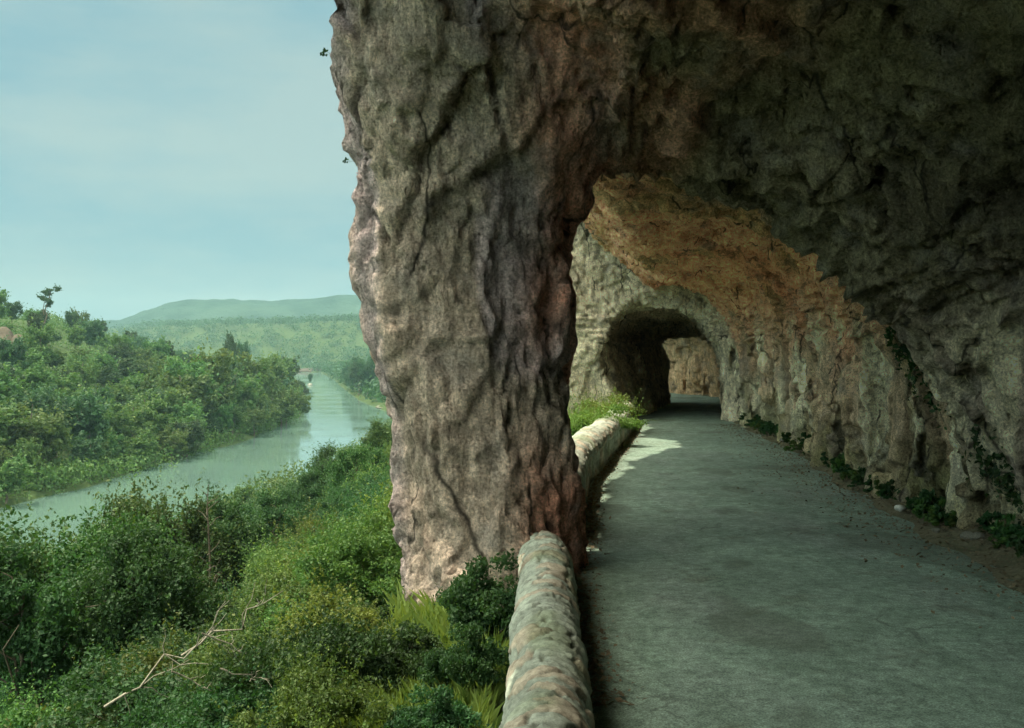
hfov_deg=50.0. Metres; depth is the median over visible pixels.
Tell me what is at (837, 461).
weed
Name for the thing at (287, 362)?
broadleaf tree
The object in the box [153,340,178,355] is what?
broadleaf tree
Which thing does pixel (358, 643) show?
shrub
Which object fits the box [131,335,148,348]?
broadleaf tree
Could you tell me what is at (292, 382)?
broadleaf tree
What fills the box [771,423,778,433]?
weed
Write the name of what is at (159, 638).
shrub
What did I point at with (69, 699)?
shrub
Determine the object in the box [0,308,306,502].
undergrowth
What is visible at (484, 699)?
grass
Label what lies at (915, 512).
weed
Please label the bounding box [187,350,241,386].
broadleaf tree
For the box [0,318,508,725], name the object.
ground
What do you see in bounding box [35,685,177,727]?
shrub
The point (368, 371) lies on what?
broadleaf tree
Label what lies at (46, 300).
crooked tree
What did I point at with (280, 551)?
shrub
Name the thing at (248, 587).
shrub
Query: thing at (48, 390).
broadleaf tree
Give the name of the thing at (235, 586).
shrub
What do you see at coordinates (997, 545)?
weed
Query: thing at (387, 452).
shrub
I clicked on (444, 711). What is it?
evergreen bush
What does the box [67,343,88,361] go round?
broadleaf tree
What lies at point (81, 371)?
broadleaf tree
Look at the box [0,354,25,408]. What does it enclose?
broadleaf tree
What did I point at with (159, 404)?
broadleaf tree
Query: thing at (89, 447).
broadleaf tree
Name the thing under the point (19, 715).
shrub
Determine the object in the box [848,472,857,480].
weed
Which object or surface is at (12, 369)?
broadleaf tree
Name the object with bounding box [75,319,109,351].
broadleaf tree
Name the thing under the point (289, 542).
shrub
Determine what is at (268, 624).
shrub
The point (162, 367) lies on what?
broadleaf tree
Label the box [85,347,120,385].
broadleaf tree
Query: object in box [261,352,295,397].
broadleaf tree
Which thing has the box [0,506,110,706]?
slope tree
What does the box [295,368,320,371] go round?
earth bank
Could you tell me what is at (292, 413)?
broadleaf tree
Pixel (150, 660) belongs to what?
shrub
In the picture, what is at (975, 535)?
fallen stone
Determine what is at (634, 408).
verge bush
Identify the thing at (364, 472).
shrub
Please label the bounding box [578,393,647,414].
verge bush
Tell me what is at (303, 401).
broadleaf tree
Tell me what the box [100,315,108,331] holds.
broadleaf tree
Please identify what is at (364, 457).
slope tree
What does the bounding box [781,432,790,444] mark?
weed
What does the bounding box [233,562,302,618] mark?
shrub
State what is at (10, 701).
shrub
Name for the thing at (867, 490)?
weed
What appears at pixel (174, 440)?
broadleaf tree
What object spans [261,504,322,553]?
shrub
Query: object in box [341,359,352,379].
broadleaf tree
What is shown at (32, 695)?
bush
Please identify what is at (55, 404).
broadleaf tree
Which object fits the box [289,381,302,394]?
broadleaf tree
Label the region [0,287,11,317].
broadleaf tree
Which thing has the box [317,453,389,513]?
shrub
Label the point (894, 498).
weed
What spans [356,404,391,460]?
slope tree
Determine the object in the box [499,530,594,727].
stone parapet
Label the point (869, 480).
weed
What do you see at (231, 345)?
poplar tree
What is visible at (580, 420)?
verge bush
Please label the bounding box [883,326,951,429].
climbing ivy
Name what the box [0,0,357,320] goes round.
sky
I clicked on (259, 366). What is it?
broadleaf tree
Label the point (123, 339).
broadleaf tree
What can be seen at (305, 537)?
shrub
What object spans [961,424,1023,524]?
climbing ivy
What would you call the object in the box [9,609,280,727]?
shrub
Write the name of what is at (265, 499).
slope tree
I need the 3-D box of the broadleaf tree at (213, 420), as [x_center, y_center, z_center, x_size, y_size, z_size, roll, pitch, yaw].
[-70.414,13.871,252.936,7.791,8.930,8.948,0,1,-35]
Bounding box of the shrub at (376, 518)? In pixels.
[321,475,401,575]
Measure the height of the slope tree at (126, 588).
4.326 m
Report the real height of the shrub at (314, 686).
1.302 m
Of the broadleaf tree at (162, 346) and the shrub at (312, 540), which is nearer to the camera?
the shrub at (312, 540)
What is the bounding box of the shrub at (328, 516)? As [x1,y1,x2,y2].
[318,502,336,530]
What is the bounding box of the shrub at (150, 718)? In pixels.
[117,648,279,727]
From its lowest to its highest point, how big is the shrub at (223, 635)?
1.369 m
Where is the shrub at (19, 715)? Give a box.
[0,662,83,727]
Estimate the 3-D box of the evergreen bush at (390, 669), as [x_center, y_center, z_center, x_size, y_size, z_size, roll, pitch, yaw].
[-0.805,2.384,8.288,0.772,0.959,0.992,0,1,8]
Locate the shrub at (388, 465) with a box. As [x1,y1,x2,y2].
[381,455,390,472]
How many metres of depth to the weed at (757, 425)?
30.52 m
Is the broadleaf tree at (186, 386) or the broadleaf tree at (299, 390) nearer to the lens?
the broadleaf tree at (186, 386)
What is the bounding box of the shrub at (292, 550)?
[274,529,322,573]
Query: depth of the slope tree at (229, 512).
41.23 m
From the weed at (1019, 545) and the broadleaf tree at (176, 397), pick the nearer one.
the weed at (1019, 545)
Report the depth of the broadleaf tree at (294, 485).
120.15 m
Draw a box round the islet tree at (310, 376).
[308,373,312,381]
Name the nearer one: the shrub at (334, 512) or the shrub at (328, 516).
the shrub at (334, 512)
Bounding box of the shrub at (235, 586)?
[223,574,248,601]
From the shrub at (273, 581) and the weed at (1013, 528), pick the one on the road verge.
the weed at (1013, 528)
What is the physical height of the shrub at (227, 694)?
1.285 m
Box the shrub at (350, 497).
[337,468,390,508]
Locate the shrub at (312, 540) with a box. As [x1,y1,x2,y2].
[299,506,367,580]
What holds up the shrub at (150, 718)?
on the ground at (288, 333)
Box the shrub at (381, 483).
[362,468,389,500]
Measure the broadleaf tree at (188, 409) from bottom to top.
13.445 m
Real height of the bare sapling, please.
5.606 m
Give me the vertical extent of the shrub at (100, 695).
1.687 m
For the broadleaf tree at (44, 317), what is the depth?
367.54 m
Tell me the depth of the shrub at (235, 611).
18.37 m
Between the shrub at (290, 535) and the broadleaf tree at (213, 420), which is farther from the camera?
the broadleaf tree at (213, 420)
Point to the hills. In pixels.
(194, 309)
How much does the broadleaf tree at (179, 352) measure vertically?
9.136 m
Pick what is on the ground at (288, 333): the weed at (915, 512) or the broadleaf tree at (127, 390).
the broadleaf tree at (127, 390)
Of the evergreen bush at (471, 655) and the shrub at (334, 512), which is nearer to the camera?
the evergreen bush at (471, 655)
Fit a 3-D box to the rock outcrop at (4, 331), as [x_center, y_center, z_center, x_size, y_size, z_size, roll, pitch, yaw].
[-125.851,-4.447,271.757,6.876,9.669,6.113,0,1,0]
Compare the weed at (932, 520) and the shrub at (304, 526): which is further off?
the shrub at (304, 526)
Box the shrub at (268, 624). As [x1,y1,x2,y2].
[230,594,340,666]
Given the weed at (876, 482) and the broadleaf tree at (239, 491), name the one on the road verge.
the weed at (876, 482)
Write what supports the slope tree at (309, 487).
on the ground at (288, 333)
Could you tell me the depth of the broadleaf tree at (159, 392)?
232.41 m
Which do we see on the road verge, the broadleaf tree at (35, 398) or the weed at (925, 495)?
the weed at (925, 495)
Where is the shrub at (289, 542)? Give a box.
[267,515,334,556]
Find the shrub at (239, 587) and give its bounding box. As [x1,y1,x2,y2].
[214,574,253,595]
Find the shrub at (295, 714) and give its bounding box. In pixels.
[244,688,365,727]
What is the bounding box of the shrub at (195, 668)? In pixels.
[144,593,293,696]
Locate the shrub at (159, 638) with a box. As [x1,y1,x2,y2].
[111,599,241,667]
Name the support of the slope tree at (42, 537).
on the ground at (288, 333)
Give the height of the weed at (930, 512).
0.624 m
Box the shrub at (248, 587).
[233,559,286,608]
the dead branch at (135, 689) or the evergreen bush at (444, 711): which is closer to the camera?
the evergreen bush at (444, 711)
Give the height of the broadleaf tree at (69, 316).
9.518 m
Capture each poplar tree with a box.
[218,330,238,357]
[237,339,252,364]
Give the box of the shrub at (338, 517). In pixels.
[315,481,391,529]
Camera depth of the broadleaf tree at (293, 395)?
319.29 m
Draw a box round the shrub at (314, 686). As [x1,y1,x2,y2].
[210,620,424,727]
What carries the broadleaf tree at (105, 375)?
on the ground at (288, 333)
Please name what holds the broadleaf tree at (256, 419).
on the ground at (288, 333)
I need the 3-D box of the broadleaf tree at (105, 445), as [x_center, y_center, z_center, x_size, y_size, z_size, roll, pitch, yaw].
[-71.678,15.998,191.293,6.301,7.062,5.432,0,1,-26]
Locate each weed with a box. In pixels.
[754,423,760,431]
[760,424,771,436]
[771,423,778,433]
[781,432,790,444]
[783,444,795,452]
[792,442,802,451]
[801,432,811,436]
[819,452,829,467]
[831,453,845,473]
[835,463,851,478]
[837,469,857,481]
[847,480,861,491]
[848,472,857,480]
[856,466,865,490]
[863,481,871,494]
[864,474,877,490]
[873,479,888,495]
[877,489,890,499]
[879,479,894,495]
[891,488,900,499]
[905,497,918,511]
[911,497,934,523]
[913,500,928,517]
[915,488,945,512]
[921,510,956,526]
[922,506,944,523]
[932,503,949,527]
[937,497,954,520]
[948,513,956,526]
[975,510,1005,535]
[988,536,1006,548]
[989,513,1019,548]
[992,525,1013,545]
[1006,523,1023,549]
[1010,534,1023,557]
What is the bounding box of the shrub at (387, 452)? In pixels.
[382,435,391,457]
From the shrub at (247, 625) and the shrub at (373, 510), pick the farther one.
the shrub at (373, 510)
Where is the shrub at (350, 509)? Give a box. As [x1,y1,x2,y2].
[330,486,381,528]
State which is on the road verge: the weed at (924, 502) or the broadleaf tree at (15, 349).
the weed at (924, 502)
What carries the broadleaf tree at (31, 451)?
on the ground at (288, 333)
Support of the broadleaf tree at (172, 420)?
on the ground at (288, 333)
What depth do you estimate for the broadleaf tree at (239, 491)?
136.53 m
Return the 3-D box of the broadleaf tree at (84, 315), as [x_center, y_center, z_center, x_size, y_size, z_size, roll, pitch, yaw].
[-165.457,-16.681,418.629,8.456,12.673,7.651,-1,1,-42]
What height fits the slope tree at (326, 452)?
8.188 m
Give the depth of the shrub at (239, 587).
43.12 m
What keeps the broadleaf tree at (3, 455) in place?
on the ground at (288, 333)
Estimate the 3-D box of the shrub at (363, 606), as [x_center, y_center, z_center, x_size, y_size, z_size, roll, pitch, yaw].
[-1.443,2.502,9.877,1.396,1.035,1.194,0,1,24]
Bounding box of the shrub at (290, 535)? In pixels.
[252,518,320,556]
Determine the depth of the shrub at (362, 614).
9.11 m
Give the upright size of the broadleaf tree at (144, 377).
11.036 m
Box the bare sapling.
[199,484,221,586]
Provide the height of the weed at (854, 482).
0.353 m
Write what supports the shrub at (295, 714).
on the ground at (288, 333)
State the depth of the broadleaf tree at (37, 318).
298.08 m
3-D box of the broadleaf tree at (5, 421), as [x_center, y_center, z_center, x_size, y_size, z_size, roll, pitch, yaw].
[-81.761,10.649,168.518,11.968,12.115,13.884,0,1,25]
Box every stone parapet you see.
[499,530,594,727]
[572,401,634,501]
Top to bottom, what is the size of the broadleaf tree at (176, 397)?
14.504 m
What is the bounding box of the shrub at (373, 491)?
[362,465,391,504]
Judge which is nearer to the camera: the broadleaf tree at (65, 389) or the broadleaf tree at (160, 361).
the broadleaf tree at (65, 389)
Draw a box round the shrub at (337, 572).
[293,527,383,604]
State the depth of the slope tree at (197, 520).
39.59 m
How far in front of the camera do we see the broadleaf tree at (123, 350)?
304.11 m
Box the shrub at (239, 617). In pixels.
[220,610,255,631]
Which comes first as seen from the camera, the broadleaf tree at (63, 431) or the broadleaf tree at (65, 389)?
the broadleaf tree at (63, 431)
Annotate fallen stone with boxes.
[932,528,939,531]
[960,531,972,540]
[969,532,985,539]
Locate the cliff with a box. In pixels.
[329,0,1023,529]
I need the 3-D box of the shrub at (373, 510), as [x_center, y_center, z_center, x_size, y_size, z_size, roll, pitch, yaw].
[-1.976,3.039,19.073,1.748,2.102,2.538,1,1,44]
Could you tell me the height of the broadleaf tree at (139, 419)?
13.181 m
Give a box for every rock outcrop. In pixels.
[0,327,13,349]
[11,334,26,350]
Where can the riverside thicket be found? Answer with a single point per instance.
(278, 479)
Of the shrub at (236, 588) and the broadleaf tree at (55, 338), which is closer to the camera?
the shrub at (236, 588)
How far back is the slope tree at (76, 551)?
20.48 m
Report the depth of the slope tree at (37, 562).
21.36 m
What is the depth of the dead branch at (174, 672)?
7.47 m
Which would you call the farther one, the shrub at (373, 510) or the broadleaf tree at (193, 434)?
the broadleaf tree at (193, 434)
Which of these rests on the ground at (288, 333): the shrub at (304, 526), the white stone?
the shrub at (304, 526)
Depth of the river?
214.32 m
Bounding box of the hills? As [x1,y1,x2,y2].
[66,295,360,328]
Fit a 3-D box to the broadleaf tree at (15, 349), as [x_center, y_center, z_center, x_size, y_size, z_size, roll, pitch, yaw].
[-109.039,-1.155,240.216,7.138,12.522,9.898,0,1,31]
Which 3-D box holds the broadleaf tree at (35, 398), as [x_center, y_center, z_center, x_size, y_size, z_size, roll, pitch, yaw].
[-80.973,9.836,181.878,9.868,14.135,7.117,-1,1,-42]
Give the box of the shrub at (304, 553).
[282,523,328,581]
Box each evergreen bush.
[348,620,446,695]
[379,683,498,727]
[414,621,509,689]
[433,548,523,644]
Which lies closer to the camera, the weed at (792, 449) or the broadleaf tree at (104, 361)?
the weed at (792, 449)
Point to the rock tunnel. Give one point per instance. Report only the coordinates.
(628, 323)
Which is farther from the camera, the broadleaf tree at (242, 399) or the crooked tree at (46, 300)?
the crooked tree at (46, 300)
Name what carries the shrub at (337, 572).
on the ground at (288, 333)
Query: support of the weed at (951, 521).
on the cliff
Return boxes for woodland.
[106,312,385,402]
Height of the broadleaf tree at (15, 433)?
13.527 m
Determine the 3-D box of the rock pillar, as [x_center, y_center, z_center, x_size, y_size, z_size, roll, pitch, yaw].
[-0.221,1.383,11.742,3.096,7.665,3.300,0,1,0]
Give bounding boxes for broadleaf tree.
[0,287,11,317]
[0,332,32,371]
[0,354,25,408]
[0,354,27,392]
[0,383,52,431]
[0,398,31,443]
[0,438,15,466]
[0,449,33,503]
[1,390,73,455]
[2,317,16,331]
[3,298,27,323]
[6,432,51,484]
[8,316,58,365]
[13,353,54,395]
[17,342,47,372]
[22,305,41,320]
[22,383,70,429]
[23,377,64,403]
[24,365,84,409]
[26,310,46,335]
[29,407,76,464]
[34,307,50,324]
[43,324,61,345]
[46,346,67,372]
[50,383,110,444]
[54,368,85,394]
[57,381,116,406]
[58,398,114,437]
[60,350,100,388]
[63,310,80,328]
[64,319,88,347]
[66,429,106,478]
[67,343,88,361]
[70,307,89,327]
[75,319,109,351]
[81,384,121,406]
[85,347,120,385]
[85,436,116,465]
[94,358,125,391]
[94,429,124,462]
[96,335,111,350]
[97,377,136,410]
[98,389,134,436]
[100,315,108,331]
[101,337,135,362]
[107,328,134,351]
[111,378,170,415]
[112,367,147,394]
[114,350,156,380]
[115,424,158,467]
[122,389,160,437]
[123,329,139,338]
[123,423,159,452]
[126,378,173,435]
[127,334,138,349]
[130,369,163,390]
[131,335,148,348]
[131,354,154,374]
[132,347,156,361]
[138,363,233,417]
[140,332,170,358]
[140,380,192,432]
[147,346,170,369]
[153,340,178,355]
[153,351,186,385]
[156,418,192,461]
[160,395,204,436]
[160,410,209,456]
[162,346,231,402]
[171,419,210,456]
[175,349,189,357]
[180,355,195,368]
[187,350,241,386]
[189,337,240,428]
[201,410,223,433]
[206,396,236,433]
[218,348,261,388]
[221,400,255,433]
[225,358,265,408]
[225,479,256,504]
[229,349,284,399]
[230,380,261,426]
[244,403,269,435]
[251,357,288,379]
[252,380,266,397]
[254,392,272,431]
[255,347,298,379]
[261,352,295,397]
[263,392,298,425]
[265,386,300,425]
[266,402,280,428]
[279,478,315,505]
[281,355,300,381]
[286,405,295,423]
[288,379,298,389]
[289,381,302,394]
[293,385,313,413]
[296,377,309,394]
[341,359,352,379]
[343,355,362,378]
[344,365,354,390]
[346,359,368,395]
[348,350,365,391]
[356,356,375,393]
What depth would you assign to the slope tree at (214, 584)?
24.23 m
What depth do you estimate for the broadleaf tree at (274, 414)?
306.15 m
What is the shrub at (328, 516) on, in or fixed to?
on the ground at (288, 333)
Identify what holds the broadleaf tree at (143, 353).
on the ground at (288, 333)
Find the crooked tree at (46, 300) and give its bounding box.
[36,283,62,323]
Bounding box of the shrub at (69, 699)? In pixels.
[43,623,214,714]
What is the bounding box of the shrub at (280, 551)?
[229,520,302,591]
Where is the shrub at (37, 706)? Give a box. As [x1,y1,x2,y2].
[4,701,124,727]
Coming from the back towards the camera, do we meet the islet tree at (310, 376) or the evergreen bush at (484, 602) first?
the islet tree at (310, 376)
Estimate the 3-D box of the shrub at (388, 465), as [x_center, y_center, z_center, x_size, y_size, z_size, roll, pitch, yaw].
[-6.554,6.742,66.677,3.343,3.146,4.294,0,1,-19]
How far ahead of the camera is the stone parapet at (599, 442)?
21.07 m
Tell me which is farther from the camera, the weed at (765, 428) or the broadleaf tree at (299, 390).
the broadleaf tree at (299, 390)
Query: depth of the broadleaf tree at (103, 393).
228.91 m
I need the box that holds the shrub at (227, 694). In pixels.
[151,642,391,727]
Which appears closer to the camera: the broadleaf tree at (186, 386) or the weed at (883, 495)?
the weed at (883, 495)
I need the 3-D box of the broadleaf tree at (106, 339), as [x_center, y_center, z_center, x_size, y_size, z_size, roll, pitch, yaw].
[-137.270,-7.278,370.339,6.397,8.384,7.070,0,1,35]
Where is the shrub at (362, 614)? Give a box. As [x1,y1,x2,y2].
[243,549,420,680]
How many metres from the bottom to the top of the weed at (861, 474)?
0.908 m
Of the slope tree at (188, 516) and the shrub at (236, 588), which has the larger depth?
the slope tree at (188, 516)
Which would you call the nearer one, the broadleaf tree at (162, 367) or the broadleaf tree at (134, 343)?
the broadleaf tree at (162, 367)
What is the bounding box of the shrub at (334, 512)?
[290,494,360,531]
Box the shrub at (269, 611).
[226,581,333,639]
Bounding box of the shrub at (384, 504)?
[349,455,393,531]
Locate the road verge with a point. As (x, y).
(1012, 569)
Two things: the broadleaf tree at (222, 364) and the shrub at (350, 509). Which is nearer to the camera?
the shrub at (350, 509)
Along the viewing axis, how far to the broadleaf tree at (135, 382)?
250.20 m
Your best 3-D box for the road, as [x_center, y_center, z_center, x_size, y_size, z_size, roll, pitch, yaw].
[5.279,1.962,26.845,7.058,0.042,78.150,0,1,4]
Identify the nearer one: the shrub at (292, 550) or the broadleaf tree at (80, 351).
the shrub at (292, 550)
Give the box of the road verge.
[699,394,1023,593]
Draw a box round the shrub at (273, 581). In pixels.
[220,541,343,617]
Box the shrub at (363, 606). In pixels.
[259,586,399,656]
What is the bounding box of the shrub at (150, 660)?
[61,603,251,724]
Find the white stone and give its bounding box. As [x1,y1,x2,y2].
[894,505,905,511]
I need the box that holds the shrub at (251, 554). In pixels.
[217,523,301,590]
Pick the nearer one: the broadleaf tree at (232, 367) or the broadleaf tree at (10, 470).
the broadleaf tree at (10, 470)
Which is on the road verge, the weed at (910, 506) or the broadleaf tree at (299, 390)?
the weed at (910, 506)
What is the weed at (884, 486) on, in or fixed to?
on the road verge
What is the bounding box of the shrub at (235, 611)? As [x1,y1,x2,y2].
[212,588,260,633]
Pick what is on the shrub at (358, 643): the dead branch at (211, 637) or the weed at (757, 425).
the dead branch at (211, 637)
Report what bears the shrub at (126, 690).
on the ground at (288, 333)
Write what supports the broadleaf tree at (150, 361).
on the ground at (288, 333)
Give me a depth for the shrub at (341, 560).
11.91 m
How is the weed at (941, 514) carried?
on the road verge
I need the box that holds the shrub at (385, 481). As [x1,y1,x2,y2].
[371,458,392,498]
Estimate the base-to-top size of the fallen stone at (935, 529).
0.055 m
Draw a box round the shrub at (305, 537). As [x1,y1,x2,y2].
[282,505,366,572]
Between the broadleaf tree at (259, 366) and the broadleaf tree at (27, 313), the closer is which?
the broadleaf tree at (259, 366)
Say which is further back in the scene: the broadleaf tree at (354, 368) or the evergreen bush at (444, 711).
the broadleaf tree at (354, 368)
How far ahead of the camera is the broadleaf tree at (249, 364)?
309.32 m
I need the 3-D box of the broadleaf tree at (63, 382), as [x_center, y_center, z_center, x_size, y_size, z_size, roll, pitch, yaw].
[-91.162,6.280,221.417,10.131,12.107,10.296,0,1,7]
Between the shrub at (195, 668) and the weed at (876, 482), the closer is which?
the shrub at (195, 668)
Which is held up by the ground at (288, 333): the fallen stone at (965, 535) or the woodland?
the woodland
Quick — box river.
[0,372,389,548]
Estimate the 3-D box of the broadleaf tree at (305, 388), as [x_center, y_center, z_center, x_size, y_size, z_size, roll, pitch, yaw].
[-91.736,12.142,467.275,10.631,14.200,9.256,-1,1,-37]
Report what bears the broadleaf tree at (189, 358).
on the ground at (288, 333)
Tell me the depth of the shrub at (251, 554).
37.39 m
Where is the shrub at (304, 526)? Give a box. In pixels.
[268,495,365,539]
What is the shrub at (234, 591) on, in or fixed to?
on the ground at (288, 333)
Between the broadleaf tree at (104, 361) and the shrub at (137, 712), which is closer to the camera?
the shrub at (137, 712)
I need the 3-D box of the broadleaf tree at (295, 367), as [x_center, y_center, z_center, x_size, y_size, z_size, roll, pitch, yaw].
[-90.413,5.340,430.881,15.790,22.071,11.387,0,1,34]
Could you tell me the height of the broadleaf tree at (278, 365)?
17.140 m
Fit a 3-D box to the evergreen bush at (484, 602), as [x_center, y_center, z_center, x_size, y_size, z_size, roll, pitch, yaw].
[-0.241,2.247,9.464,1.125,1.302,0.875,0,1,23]
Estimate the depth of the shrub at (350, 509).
34.11 m
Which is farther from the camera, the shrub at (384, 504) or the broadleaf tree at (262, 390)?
the broadleaf tree at (262, 390)
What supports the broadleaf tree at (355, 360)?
on the ground at (288, 333)
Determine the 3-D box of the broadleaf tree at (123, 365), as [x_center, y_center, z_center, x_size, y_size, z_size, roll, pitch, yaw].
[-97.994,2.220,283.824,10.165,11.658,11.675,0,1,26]
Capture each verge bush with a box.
[567,389,655,435]
[568,381,664,428]
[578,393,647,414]
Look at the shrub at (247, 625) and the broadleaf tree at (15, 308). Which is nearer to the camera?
the shrub at (247, 625)
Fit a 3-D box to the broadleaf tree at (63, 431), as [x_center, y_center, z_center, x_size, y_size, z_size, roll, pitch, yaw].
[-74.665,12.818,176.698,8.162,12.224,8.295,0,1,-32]
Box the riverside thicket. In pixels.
[193,400,391,522]
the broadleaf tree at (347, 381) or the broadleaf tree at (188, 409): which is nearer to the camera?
the broadleaf tree at (188, 409)
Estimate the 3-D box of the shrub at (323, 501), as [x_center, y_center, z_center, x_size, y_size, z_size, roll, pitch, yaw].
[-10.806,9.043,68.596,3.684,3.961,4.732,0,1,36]
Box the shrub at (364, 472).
[332,453,390,495]
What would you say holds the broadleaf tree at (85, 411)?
on the ground at (288, 333)
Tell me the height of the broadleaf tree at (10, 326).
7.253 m
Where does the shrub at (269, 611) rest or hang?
on the ground at (288, 333)
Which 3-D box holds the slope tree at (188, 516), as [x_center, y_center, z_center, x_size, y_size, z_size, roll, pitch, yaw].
[-13.848,10.142,47.920,4.364,9.663,5.117,0,1,17]
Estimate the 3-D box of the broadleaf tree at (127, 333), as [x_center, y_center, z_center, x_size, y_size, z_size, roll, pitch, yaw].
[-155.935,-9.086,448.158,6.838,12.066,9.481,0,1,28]
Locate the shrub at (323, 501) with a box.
[303,478,355,518]
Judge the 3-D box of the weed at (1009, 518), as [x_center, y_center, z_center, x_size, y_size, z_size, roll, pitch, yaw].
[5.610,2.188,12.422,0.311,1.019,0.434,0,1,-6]
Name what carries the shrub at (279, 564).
on the ground at (288, 333)
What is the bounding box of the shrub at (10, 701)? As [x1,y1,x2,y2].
[0,699,125,727]
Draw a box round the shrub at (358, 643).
[156,568,416,727]
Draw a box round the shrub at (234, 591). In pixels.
[203,567,270,604]
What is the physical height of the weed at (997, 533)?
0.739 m
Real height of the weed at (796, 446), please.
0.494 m
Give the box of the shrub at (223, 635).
[192,611,260,665]
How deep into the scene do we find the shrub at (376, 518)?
12.82 m
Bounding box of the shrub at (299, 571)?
[270,534,334,589]
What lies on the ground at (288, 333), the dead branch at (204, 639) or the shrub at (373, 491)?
the shrub at (373, 491)
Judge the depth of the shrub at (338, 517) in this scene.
38.49 m
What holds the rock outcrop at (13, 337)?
on the ground at (288, 333)
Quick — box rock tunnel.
[567,229,746,421]
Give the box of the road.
[576,393,1023,727]
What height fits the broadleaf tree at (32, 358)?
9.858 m
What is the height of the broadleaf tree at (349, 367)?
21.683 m
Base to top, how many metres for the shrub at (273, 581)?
1.832 m
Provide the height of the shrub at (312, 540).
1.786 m
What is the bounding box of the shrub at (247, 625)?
[209,615,266,637]
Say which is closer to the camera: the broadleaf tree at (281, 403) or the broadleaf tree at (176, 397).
the broadleaf tree at (176, 397)
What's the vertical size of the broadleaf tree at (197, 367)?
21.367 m
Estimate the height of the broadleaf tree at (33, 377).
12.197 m
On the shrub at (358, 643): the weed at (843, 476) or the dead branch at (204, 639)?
the dead branch at (204, 639)
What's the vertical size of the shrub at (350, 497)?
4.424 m
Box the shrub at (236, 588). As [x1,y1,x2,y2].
[218,570,263,601]
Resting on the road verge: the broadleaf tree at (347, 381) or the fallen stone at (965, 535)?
the fallen stone at (965, 535)
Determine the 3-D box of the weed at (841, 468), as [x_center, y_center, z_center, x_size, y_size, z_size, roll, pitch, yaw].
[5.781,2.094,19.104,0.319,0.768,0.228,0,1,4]
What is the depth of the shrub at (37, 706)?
10.41 m
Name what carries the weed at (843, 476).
on the road verge
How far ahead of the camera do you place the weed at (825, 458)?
21.12 m
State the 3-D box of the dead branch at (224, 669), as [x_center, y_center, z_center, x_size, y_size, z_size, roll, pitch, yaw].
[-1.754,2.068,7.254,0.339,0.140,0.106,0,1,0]
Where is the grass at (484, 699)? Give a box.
[307,578,509,727]
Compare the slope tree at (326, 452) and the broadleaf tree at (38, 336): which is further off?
the broadleaf tree at (38, 336)
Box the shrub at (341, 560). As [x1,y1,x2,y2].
[270,499,402,617]
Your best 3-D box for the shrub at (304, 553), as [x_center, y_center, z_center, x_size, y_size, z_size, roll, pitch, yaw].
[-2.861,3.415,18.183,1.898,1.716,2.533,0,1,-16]
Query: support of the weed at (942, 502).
on the road verge
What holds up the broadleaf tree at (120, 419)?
on the ground at (288, 333)
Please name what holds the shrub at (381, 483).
on the ground at (288, 333)
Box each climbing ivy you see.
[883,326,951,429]
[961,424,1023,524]
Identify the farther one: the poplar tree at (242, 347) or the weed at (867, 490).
the poplar tree at (242, 347)
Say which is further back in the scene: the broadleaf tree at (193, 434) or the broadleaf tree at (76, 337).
the broadleaf tree at (76, 337)
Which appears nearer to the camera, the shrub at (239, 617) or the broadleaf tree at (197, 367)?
the shrub at (239, 617)
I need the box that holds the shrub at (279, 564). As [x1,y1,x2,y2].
[245,528,303,579]
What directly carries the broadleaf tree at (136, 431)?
on the ground at (288, 333)
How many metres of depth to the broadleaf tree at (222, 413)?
260.16 m
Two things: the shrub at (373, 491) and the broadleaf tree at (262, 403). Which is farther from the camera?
the broadleaf tree at (262, 403)
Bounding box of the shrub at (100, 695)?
[48,672,199,727]
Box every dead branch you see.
[104,601,225,715]
[171,664,214,692]
[181,579,282,655]
[201,633,255,663]
[220,668,270,685]
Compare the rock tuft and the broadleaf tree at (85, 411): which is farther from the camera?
the broadleaf tree at (85, 411)
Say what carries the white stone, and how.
on the road verge
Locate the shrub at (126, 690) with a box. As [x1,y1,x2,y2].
[21,666,291,727]
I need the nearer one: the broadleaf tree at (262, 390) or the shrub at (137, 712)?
the shrub at (137, 712)
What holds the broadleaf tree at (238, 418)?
on the ground at (288, 333)
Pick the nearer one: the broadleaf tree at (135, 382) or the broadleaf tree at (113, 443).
the broadleaf tree at (113, 443)
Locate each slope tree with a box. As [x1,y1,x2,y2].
[0,491,195,668]
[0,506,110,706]
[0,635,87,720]
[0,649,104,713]
[27,518,82,651]
[35,494,205,674]
[39,495,237,660]
[67,466,260,597]
[94,555,249,654]
[167,485,236,591]
[177,473,274,595]
[230,474,313,548]
[274,455,334,517]
[301,439,346,489]
[315,439,389,486]
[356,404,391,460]
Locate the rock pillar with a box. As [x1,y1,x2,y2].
[341,110,636,612]
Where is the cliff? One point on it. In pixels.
(811, 200)
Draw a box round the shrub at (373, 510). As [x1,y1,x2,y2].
[330,481,388,530]
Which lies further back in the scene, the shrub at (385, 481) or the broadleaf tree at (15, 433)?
the broadleaf tree at (15, 433)
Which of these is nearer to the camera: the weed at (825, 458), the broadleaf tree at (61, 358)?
the weed at (825, 458)
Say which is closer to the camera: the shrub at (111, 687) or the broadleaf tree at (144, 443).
the shrub at (111, 687)
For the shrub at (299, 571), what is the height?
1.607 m
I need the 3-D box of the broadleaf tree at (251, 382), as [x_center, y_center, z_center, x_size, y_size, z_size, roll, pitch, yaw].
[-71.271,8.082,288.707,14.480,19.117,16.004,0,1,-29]
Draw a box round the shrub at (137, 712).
[135,706,277,727]
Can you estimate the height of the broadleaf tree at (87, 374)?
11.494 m

